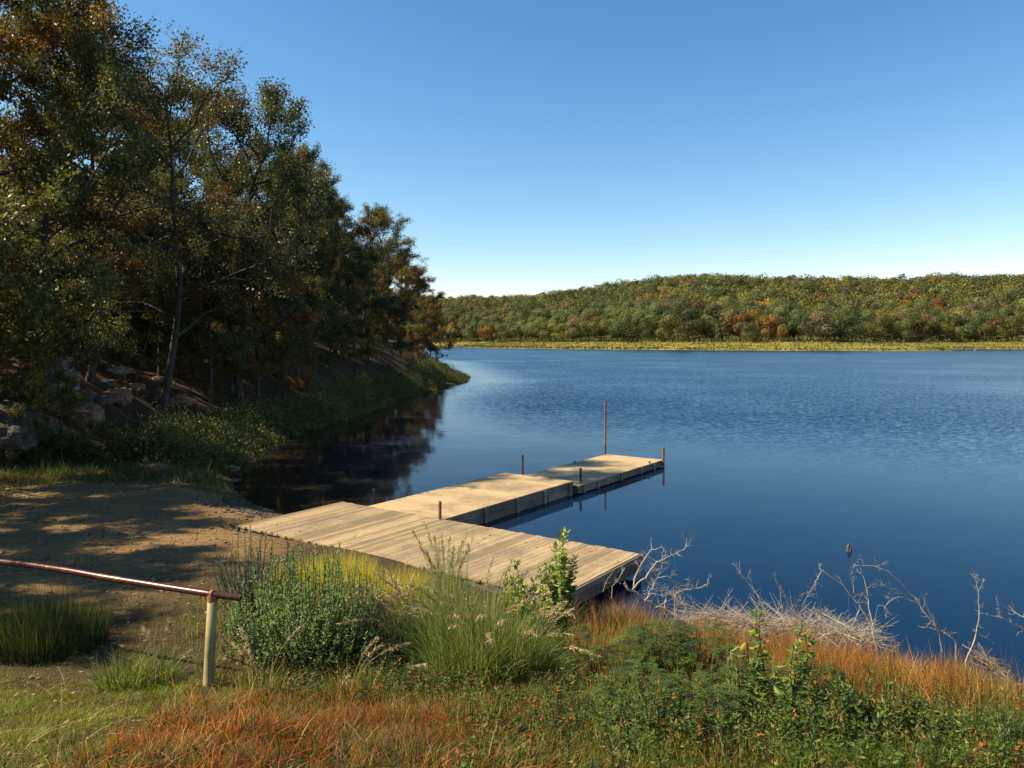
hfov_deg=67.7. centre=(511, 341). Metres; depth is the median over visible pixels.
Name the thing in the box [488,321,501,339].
distant tree
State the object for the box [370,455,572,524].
floating dock
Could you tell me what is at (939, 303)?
distant tree
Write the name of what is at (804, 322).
distant tree
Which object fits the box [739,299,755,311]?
distant tree
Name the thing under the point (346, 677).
grass clump
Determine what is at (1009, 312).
distant tree
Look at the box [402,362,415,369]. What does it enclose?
bank shrub
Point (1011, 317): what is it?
distant tree
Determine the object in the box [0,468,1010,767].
fallen leaves
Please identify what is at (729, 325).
distant tree
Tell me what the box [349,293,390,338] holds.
oak tree
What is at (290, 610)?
shrub
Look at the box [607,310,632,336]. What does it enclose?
distant tree
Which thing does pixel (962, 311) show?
distant tree
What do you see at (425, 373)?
shrub
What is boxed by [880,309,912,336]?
distant tree
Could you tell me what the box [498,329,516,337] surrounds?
distant tree
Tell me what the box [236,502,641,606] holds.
dock platform
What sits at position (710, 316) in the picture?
distant tree
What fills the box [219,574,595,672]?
bank herb weeds
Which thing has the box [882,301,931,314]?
distant tree
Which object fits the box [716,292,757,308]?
distant tree
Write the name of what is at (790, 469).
water
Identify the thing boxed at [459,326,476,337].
distant tree
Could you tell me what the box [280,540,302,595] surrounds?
shrub
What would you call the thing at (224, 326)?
young tree
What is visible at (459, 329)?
distant tree
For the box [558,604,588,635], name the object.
leafy plant
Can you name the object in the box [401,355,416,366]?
bank shrub
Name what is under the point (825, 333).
distant tree
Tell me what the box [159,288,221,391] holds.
young tree
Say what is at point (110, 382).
rock
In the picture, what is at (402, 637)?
grass clump
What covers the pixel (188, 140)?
oak tree
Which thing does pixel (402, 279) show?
oak tree
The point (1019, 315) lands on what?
distant tree
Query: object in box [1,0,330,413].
oak tree
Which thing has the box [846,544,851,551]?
snag
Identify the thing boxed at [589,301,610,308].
distant tree
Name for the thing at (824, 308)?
distant tree
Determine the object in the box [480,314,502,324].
distant tree
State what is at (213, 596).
pipe rail
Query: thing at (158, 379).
rock
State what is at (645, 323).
distant tree
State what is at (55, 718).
lawn grass
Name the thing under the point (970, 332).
distant tree
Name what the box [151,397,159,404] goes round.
rock
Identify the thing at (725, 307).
distant tree
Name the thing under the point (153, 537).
lot weeds
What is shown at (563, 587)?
leafy plant
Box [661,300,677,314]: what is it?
distant tree
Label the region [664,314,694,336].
distant tree
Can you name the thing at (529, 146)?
sky
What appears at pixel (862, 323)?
distant tree
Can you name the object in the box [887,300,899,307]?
distant tree
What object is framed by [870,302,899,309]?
distant tree
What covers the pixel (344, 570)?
grass clump
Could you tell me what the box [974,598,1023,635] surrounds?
dead branch
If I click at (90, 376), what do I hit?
oak tree
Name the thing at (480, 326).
distant tree
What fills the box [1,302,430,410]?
forest undergrowth
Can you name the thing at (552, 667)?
grass clump
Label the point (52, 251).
oak tree
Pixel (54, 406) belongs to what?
rock
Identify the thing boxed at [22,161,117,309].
oak tree
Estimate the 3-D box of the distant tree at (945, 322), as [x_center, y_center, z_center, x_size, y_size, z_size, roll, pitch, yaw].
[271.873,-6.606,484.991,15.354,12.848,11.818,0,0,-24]
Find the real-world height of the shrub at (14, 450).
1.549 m
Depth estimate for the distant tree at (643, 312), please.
443.94 m
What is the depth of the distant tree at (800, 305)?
525.54 m
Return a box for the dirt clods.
[0,480,319,616]
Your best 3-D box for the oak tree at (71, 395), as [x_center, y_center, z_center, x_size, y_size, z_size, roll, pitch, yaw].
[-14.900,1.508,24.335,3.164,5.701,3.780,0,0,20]
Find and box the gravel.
[202,496,282,519]
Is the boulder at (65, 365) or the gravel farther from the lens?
the boulder at (65, 365)
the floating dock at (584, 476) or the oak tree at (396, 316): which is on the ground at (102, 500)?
the oak tree at (396, 316)
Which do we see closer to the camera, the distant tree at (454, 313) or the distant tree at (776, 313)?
the distant tree at (776, 313)
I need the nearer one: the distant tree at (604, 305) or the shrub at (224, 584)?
the shrub at (224, 584)
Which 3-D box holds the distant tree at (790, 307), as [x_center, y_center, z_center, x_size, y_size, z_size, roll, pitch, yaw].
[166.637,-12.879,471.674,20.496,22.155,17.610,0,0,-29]
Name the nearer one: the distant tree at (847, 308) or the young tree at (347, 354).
the young tree at (347, 354)
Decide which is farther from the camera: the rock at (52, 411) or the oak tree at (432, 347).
the oak tree at (432, 347)
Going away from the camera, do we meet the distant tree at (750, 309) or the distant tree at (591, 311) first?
the distant tree at (750, 309)
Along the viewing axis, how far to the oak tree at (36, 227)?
41.49 m
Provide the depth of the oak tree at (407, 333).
99.17 m
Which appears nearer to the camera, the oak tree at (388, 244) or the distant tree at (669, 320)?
the oak tree at (388, 244)
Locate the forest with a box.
[424,271,1023,322]
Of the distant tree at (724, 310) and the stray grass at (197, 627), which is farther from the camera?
the distant tree at (724, 310)
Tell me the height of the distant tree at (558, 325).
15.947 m
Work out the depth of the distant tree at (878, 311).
515.79 m
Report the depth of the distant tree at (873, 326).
463.44 m
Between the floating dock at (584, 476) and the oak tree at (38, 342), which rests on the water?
the floating dock at (584, 476)
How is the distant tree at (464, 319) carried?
on the ground at (102, 500)
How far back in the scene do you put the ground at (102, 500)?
15.07 m
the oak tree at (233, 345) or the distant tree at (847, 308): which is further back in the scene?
the distant tree at (847, 308)
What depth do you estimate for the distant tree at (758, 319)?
425.94 m
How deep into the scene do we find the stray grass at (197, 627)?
9.02 m
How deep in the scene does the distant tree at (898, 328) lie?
460.07 m
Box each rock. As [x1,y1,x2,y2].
[46,400,61,411]
[49,406,67,414]
[79,391,97,402]
[94,396,111,406]
[97,402,104,406]
[101,379,116,386]
[106,388,124,392]
[120,387,131,394]
[127,383,145,391]
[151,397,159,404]
[152,376,163,382]
[174,394,186,396]
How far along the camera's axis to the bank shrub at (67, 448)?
25.34 m
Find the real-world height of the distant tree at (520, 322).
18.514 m
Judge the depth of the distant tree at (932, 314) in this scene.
498.98 m
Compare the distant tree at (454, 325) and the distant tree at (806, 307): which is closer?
the distant tree at (806, 307)
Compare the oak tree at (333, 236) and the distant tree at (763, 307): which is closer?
the oak tree at (333, 236)
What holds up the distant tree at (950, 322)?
on the ground at (102, 500)
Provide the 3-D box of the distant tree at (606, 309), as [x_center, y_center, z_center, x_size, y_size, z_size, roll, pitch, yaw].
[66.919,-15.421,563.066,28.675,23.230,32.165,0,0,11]
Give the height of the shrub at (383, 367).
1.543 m
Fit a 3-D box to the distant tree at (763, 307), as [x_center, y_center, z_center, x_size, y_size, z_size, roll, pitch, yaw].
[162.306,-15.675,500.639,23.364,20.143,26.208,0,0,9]
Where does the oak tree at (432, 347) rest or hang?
on the ground at (102, 500)
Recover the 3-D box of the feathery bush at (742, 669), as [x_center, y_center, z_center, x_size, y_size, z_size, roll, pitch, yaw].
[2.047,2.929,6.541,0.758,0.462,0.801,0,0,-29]
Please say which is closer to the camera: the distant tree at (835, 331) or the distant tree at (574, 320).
the distant tree at (835, 331)
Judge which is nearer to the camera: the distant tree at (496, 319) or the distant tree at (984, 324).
the distant tree at (984, 324)
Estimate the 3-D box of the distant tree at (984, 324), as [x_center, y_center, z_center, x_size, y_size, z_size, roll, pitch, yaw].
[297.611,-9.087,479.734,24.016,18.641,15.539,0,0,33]
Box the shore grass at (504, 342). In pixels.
[439,334,1023,350]
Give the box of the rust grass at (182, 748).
[27,679,607,767]
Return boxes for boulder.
[0,400,58,454]
[10,371,63,396]
[48,356,80,400]
[48,420,59,430]
[66,402,104,426]
[102,392,132,405]
[106,366,130,375]
[144,463,167,470]
[168,397,196,406]
[230,465,239,471]
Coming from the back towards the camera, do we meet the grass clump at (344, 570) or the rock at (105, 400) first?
the rock at (105, 400)
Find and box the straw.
[2,648,957,767]
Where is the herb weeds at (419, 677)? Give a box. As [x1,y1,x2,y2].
[254,646,686,767]
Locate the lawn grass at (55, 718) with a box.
[0,667,289,767]
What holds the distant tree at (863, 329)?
on the ground at (102, 500)
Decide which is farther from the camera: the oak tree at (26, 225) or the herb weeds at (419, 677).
the oak tree at (26, 225)
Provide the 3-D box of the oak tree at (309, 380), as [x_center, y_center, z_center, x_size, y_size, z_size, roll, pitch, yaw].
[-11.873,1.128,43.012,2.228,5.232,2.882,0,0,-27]
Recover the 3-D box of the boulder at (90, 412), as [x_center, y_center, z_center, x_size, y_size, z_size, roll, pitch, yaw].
[-15.350,2.631,27.490,1.225,0.920,1.151,0,0,0]
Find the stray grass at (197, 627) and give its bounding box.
[86,574,586,684]
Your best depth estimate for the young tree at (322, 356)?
55.56 m
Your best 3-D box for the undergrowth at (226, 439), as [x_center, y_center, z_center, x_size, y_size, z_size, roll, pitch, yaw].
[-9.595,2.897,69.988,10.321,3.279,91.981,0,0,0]
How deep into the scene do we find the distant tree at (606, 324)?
456.66 m
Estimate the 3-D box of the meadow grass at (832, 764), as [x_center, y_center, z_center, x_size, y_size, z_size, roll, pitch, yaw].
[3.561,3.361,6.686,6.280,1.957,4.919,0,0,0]
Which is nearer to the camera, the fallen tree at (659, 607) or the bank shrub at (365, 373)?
the fallen tree at (659, 607)
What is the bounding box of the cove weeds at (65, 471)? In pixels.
[0,445,237,497]
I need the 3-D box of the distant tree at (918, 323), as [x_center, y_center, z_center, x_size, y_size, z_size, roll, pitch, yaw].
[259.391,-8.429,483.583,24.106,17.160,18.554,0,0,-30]
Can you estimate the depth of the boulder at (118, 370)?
33.81 m
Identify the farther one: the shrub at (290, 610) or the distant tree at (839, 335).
the distant tree at (839, 335)
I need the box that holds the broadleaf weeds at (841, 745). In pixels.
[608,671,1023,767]
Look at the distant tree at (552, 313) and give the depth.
651.27 m
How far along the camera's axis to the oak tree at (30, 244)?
44.53 m
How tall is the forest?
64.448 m
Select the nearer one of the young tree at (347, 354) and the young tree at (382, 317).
the young tree at (347, 354)
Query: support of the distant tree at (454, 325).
on the ground at (102, 500)
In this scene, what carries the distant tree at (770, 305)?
on the ground at (102, 500)
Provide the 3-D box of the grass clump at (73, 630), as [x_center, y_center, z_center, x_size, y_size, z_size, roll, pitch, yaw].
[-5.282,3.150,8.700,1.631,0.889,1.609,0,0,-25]
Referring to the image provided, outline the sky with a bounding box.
[0,0,1023,298]
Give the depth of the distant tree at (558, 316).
560.24 m
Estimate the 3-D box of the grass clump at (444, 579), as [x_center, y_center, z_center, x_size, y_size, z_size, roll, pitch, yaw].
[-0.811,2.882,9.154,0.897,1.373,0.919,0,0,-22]
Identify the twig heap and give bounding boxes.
[662,584,899,657]
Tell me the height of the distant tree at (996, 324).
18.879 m
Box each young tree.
[5,251,26,351]
[102,260,173,382]
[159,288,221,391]
[197,259,261,347]
[212,241,284,361]
[242,291,273,348]
[309,311,342,368]
[322,306,357,366]
[356,309,383,362]
[358,305,390,361]
[402,295,433,356]
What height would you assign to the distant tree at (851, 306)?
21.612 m
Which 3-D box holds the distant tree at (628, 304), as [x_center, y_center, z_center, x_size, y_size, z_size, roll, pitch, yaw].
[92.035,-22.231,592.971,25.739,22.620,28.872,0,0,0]
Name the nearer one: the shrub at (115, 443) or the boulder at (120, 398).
the shrub at (115, 443)
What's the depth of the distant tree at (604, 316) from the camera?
489.44 m
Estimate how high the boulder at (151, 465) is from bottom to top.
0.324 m
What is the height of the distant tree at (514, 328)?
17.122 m
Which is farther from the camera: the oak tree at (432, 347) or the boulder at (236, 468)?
the oak tree at (432, 347)
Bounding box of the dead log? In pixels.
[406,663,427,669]
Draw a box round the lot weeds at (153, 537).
[1,491,267,575]
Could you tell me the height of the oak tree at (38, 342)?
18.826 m
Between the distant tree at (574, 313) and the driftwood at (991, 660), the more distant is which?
the distant tree at (574, 313)
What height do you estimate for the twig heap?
1.090 m
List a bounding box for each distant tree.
[438,315,458,335]
[443,326,457,338]
[444,311,459,325]
[445,317,472,333]
[447,322,457,335]
[457,321,467,337]
[459,321,478,339]
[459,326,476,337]
[470,313,489,325]
[473,313,481,321]
[473,321,490,337]
[477,323,493,337]
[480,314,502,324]
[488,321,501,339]
[491,317,501,332]
[493,324,514,338]
[496,320,527,337]
[496,321,524,337]
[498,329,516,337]
[501,311,527,337]
[503,315,524,337]
[510,316,533,337]
[514,309,551,318]
[516,325,531,336]
[523,326,537,338]
[527,316,558,338]
[528,316,544,337]
[528,326,549,337]
[534,308,559,319]
[544,329,556,337]
[545,311,568,332]
[547,322,568,339]
[550,311,583,323]
[551,320,566,333]
[564,309,602,335]
[565,315,582,338]
[567,314,581,336]
[569,320,597,341]
[573,314,600,337]
[574,304,603,313]
[577,316,598,336]
[580,308,600,319]
[587,316,624,341]
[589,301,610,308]
[593,305,619,333]
[596,312,613,337]
[603,307,636,333]
[606,319,633,341]
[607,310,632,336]
[607,311,645,337]
[620,298,647,310]
[623,315,662,340]
[632,308,671,337]
[645,312,688,339]
[649,304,667,326]
[660,297,722,337]
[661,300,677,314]
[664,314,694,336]
[683,306,711,330]
[686,298,714,319]
[688,314,726,334]
[692,319,722,338]
[703,309,732,332]
[706,308,739,335]
[713,304,730,317]
[714,323,726,341]
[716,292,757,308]
[720,309,741,335]
[720,313,752,336]
[728,303,749,331]
[729,309,751,336]
[736,308,789,335]
[736,321,760,339]
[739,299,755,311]
[741,305,762,330]
[745,305,767,309]
[751,310,767,335]
[754,305,777,336]
[756,301,781,308]
[759,314,787,340]
[760,309,805,337]
[762,309,797,336]
[766,297,793,309]
[766,302,793,312]
[772,302,810,309]
[773,305,791,315]
[774,312,817,336]
[781,301,823,310]
[788,308,809,334]
[790,310,816,336]
[795,311,836,341]
[796,313,836,337]
[810,302,857,328]
[811,314,836,337]
[828,308,876,338]
[829,319,842,336]
[832,308,867,327]
[834,312,861,335]
[837,321,848,341]
[843,303,875,319]
[843,306,866,321]
[849,322,871,333]
[863,321,875,336]
[868,307,921,337]
[869,300,900,310]
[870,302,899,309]
[873,306,907,318]
[874,315,895,339]
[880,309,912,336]
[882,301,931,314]
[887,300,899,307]
[888,311,933,338]
[891,318,912,341]
[911,315,942,339]
[917,308,929,320]
[923,320,952,341]
[928,295,953,313]
[928,309,948,334]
[931,312,968,336]
[932,321,947,337]
[940,326,968,340]
[945,312,992,337]
[950,307,989,318]
[955,300,996,312]
[959,309,1001,340]
[963,313,999,334]
[967,298,1001,312]
[971,310,987,325]
[982,313,1010,337]
[996,317,1023,337]
[997,306,1015,320]
[997,313,1023,336]
[1015,312,1023,326]
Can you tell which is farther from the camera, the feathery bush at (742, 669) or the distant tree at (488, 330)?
the distant tree at (488, 330)
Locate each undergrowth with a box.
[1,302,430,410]
[87,353,470,474]
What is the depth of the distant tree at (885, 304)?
545.09 m
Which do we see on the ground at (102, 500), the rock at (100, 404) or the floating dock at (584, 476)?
the rock at (100, 404)
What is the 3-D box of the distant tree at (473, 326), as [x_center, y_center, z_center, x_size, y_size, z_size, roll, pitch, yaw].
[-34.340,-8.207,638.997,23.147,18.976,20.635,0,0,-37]
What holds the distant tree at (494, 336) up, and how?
on the ground at (102, 500)
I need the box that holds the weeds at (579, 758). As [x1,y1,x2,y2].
[121,657,738,767]
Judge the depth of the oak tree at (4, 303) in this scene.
20.84 m
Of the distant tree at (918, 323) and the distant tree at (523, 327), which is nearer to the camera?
the distant tree at (918, 323)
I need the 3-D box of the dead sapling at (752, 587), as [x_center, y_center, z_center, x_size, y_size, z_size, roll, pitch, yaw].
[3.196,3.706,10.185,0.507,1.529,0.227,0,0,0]
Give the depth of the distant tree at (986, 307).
531.35 m
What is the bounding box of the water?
[230,347,1023,689]
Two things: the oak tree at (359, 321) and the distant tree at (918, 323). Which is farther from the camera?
the distant tree at (918, 323)
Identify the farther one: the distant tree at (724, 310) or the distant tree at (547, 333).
the distant tree at (547, 333)
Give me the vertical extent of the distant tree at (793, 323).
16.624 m
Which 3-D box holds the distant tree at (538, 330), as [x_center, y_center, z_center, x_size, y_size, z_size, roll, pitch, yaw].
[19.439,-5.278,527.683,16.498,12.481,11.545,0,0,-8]
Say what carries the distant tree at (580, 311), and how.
on the ground at (102, 500)
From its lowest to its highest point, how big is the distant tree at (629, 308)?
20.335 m
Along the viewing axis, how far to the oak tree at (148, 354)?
39.14 m
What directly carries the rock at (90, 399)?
on the ground at (102, 500)
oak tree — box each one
[0,0,212,384]
[0,0,219,408]
[0,0,252,383]
[0,146,92,304]
[0,158,53,261]
[0,279,13,392]
[0,309,116,470]
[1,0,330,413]
[6,210,40,290]
[22,68,234,314]
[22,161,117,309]
[33,179,171,369]
[33,233,142,358]
[88,62,356,403]
[95,148,139,313]
[104,169,238,375]
[137,180,285,403]
[140,297,177,359]
[145,105,278,331]
[179,223,327,400]
[184,129,358,322]
[230,140,373,356]
[243,241,315,356]
[243,283,318,379]
[267,259,305,325]
[276,192,416,356]
[277,171,378,341]
[277,323,318,397]
[300,237,382,365]
[335,202,428,342]
[340,231,374,318]
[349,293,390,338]
[350,260,414,346]
[352,240,427,344]
[364,294,420,358]
[379,251,435,348]
[388,295,428,343]
[398,270,447,354]
[412,294,458,355]
[424,339,447,359]
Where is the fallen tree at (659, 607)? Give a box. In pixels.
[603,533,709,627]
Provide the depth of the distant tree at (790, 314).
424.29 m
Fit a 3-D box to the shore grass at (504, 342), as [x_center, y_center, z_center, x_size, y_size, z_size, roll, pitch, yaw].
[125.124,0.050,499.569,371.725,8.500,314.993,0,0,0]
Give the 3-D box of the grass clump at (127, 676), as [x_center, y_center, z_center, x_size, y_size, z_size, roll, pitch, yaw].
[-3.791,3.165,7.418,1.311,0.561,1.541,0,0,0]
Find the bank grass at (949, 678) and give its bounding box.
[553,591,1023,728]
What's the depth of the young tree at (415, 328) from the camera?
81.76 m
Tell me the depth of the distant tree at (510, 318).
612.83 m
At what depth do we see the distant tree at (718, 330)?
409.20 m
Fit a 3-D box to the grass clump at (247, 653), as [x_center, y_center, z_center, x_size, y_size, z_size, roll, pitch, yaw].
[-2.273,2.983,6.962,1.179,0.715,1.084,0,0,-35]
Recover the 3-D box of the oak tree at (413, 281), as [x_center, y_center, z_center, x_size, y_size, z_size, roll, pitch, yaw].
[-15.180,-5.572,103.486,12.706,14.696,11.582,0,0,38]
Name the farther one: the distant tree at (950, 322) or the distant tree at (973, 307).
the distant tree at (973, 307)
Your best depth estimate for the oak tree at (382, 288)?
87.19 m
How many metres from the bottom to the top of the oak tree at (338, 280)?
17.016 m
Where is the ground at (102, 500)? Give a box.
[0,290,1023,767]
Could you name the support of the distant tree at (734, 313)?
on the ground at (102, 500)
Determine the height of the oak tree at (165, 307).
10.880 m
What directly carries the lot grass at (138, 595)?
on the ground at (102, 500)
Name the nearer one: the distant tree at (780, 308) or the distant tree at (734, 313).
the distant tree at (734, 313)
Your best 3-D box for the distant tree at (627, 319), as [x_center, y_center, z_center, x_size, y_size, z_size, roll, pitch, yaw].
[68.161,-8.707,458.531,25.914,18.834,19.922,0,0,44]
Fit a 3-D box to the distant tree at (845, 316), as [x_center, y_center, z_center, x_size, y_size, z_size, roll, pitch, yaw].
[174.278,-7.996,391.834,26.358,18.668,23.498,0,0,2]
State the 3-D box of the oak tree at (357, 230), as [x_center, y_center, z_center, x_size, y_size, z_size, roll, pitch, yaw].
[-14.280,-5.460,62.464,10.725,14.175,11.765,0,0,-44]
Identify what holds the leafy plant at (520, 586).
on the ground at (102, 500)
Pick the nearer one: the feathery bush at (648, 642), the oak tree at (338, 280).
the feathery bush at (648, 642)
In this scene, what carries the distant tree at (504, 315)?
on the ground at (102, 500)
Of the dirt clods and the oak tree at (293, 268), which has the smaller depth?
the dirt clods
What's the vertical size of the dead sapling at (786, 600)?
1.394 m
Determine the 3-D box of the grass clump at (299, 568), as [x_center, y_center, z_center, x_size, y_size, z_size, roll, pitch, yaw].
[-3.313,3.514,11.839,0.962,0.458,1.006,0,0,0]
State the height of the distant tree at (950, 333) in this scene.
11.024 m
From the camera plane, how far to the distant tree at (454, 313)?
706.93 m
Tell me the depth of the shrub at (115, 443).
25.35 m
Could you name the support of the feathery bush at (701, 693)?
on the ground at (102, 500)
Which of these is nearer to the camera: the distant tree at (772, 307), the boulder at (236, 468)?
the boulder at (236, 468)
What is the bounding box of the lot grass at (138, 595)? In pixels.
[0,585,238,673]
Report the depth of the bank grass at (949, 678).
7.36 m
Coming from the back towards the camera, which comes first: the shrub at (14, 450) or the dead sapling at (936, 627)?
the shrub at (14, 450)
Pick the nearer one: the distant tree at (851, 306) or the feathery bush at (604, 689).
the feathery bush at (604, 689)
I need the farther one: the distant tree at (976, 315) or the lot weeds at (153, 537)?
the distant tree at (976, 315)
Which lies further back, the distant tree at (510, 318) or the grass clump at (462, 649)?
the distant tree at (510, 318)
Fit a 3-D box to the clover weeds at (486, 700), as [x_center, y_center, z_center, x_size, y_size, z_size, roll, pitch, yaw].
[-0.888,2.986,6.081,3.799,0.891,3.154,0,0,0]
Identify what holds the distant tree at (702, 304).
on the ground at (102, 500)
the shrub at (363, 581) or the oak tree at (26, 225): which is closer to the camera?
the shrub at (363, 581)
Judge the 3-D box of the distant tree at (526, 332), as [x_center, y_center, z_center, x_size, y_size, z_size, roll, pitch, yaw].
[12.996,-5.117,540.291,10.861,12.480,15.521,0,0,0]
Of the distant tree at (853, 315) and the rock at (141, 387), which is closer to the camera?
the rock at (141, 387)
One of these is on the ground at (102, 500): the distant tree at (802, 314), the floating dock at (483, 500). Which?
the distant tree at (802, 314)
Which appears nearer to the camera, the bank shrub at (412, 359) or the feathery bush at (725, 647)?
the feathery bush at (725, 647)
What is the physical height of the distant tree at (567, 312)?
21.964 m
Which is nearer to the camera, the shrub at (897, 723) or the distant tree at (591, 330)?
the shrub at (897, 723)
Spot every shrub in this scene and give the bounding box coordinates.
[1,419,26,458]
[51,428,96,453]
[99,431,131,453]
[109,436,149,463]
[153,414,189,435]
[212,525,297,616]
[219,539,386,672]
[278,391,303,407]
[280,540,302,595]
[331,576,392,651]
[355,367,373,380]
[371,358,399,373]
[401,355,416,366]
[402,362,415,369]
[409,366,436,377]
[428,377,444,388]
[596,675,736,767]
[803,664,954,761]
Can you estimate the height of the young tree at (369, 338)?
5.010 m
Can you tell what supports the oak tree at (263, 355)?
on the ground at (102, 500)
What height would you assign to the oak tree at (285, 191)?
17.324 m
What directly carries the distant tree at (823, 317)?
on the ground at (102, 500)
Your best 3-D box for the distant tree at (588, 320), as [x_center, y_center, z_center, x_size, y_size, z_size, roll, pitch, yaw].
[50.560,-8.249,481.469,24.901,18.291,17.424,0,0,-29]
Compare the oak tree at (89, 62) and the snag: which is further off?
the oak tree at (89, 62)
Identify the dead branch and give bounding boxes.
[963,653,1015,692]
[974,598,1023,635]
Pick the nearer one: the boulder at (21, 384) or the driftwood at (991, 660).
the driftwood at (991, 660)
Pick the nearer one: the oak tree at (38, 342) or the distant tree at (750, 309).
the oak tree at (38, 342)
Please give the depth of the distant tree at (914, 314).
469.81 m
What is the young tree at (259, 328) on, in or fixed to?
on the ground at (102, 500)
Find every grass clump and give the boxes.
[0,576,124,666]
[0,603,60,663]
[69,631,190,694]
[104,616,218,696]
[211,625,323,702]
[276,554,322,583]
[298,637,409,701]
[300,547,381,593]
[323,567,468,661]
[358,563,433,605]
[361,557,596,689]
[412,522,479,639]
[476,601,600,685]
[596,601,645,620]
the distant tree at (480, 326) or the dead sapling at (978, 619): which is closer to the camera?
the dead sapling at (978, 619)
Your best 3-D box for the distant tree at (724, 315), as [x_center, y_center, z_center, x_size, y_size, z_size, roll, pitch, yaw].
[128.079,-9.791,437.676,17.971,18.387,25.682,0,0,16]
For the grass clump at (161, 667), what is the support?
on the ground at (102, 500)
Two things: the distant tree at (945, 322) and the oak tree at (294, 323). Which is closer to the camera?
the oak tree at (294, 323)
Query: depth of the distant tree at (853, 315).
417.01 m
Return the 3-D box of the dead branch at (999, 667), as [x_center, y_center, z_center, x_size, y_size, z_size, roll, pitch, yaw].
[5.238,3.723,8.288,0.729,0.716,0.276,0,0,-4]
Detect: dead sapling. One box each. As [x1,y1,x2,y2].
[731,562,768,619]
[772,573,799,634]
[800,563,880,662]
[853,556,956,661]
[965,573,997,670]
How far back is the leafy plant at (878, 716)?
5.57 m
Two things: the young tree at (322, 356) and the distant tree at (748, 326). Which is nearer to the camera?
the young tree at (322, 356)
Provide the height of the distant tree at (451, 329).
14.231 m
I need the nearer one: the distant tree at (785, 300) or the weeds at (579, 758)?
the weeds at (579, 758)
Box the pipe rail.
[0,558,241,686]
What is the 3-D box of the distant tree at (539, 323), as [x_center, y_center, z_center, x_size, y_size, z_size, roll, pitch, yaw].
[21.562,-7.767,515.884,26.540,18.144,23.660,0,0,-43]
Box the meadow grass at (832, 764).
[567,672,1023,767]
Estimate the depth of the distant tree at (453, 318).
683.86 m
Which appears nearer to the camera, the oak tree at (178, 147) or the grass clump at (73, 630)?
the grass clump at (73, 630)
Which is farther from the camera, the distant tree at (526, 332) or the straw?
the distant tree at (526, 332)
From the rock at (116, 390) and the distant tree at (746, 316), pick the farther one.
the distant tree at (746, 316)
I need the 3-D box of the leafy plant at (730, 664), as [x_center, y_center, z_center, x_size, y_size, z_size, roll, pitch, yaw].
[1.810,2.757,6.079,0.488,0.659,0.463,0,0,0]
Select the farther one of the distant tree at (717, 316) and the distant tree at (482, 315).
the distant tree at (482, 315)
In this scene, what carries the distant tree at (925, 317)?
on the ground at (102, 500)
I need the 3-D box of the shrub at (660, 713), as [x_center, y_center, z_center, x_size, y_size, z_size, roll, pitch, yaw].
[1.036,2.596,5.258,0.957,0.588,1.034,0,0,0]
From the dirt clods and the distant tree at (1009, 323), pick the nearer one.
the dirt clods
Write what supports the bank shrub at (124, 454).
on the ground at (102, 500)
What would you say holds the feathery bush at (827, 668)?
on the ground at (102, 500)
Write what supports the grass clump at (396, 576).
on the ground at (102, 500)
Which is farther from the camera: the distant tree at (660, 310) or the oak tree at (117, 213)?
the distant tree at (660, 310)
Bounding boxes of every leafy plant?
[498,559,549,635]
[536,526,579,637]
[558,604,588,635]
[711,646,768,720]
[733,606,826,724]
[771,669,888,753]
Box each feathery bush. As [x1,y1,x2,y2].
[557,623,634,683]
[578,659,695,740]
[606,617,709,690]
[634,669,757,740]
[660,619,747,689]
[705,650,786,705]
[767,655,862,707]
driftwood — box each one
[962,643,1013,676]
[993,669,1023,691]
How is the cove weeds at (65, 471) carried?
on the ground at (102, 500)
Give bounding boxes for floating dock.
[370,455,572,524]
[527,402,664,493]
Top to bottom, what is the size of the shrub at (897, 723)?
0.591 m
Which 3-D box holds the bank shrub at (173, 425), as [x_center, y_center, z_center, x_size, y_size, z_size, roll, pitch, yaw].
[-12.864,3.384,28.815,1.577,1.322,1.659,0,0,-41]
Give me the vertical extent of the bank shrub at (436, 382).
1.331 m
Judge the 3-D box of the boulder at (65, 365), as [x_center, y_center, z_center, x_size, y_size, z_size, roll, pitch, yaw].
[-16.764,1.402,28.467,1.173,1.915,1.065,0,0,0]
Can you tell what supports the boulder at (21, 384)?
on the ground at (102, 500)
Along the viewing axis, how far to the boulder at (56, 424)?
25.77 m
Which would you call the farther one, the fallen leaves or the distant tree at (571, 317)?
the distant tree at (571, 317)
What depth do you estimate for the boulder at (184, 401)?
34.30 m
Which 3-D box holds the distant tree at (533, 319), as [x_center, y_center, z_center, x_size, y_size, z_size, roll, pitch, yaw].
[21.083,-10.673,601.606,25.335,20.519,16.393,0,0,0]
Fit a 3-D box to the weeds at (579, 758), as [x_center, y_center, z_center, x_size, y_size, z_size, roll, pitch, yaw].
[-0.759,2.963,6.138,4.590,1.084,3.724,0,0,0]
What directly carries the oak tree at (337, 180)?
on the ground at (102, 500)
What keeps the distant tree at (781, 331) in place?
on the ground at (102, 500)
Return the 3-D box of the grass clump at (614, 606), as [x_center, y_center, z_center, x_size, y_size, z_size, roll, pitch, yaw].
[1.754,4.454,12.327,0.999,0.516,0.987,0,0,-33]
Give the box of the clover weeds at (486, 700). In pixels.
[229,671,633,767]
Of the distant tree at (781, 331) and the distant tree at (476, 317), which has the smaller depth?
the distant tree at (781, 331)
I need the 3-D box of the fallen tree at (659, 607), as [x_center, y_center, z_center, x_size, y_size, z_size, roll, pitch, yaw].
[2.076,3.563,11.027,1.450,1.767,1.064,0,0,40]

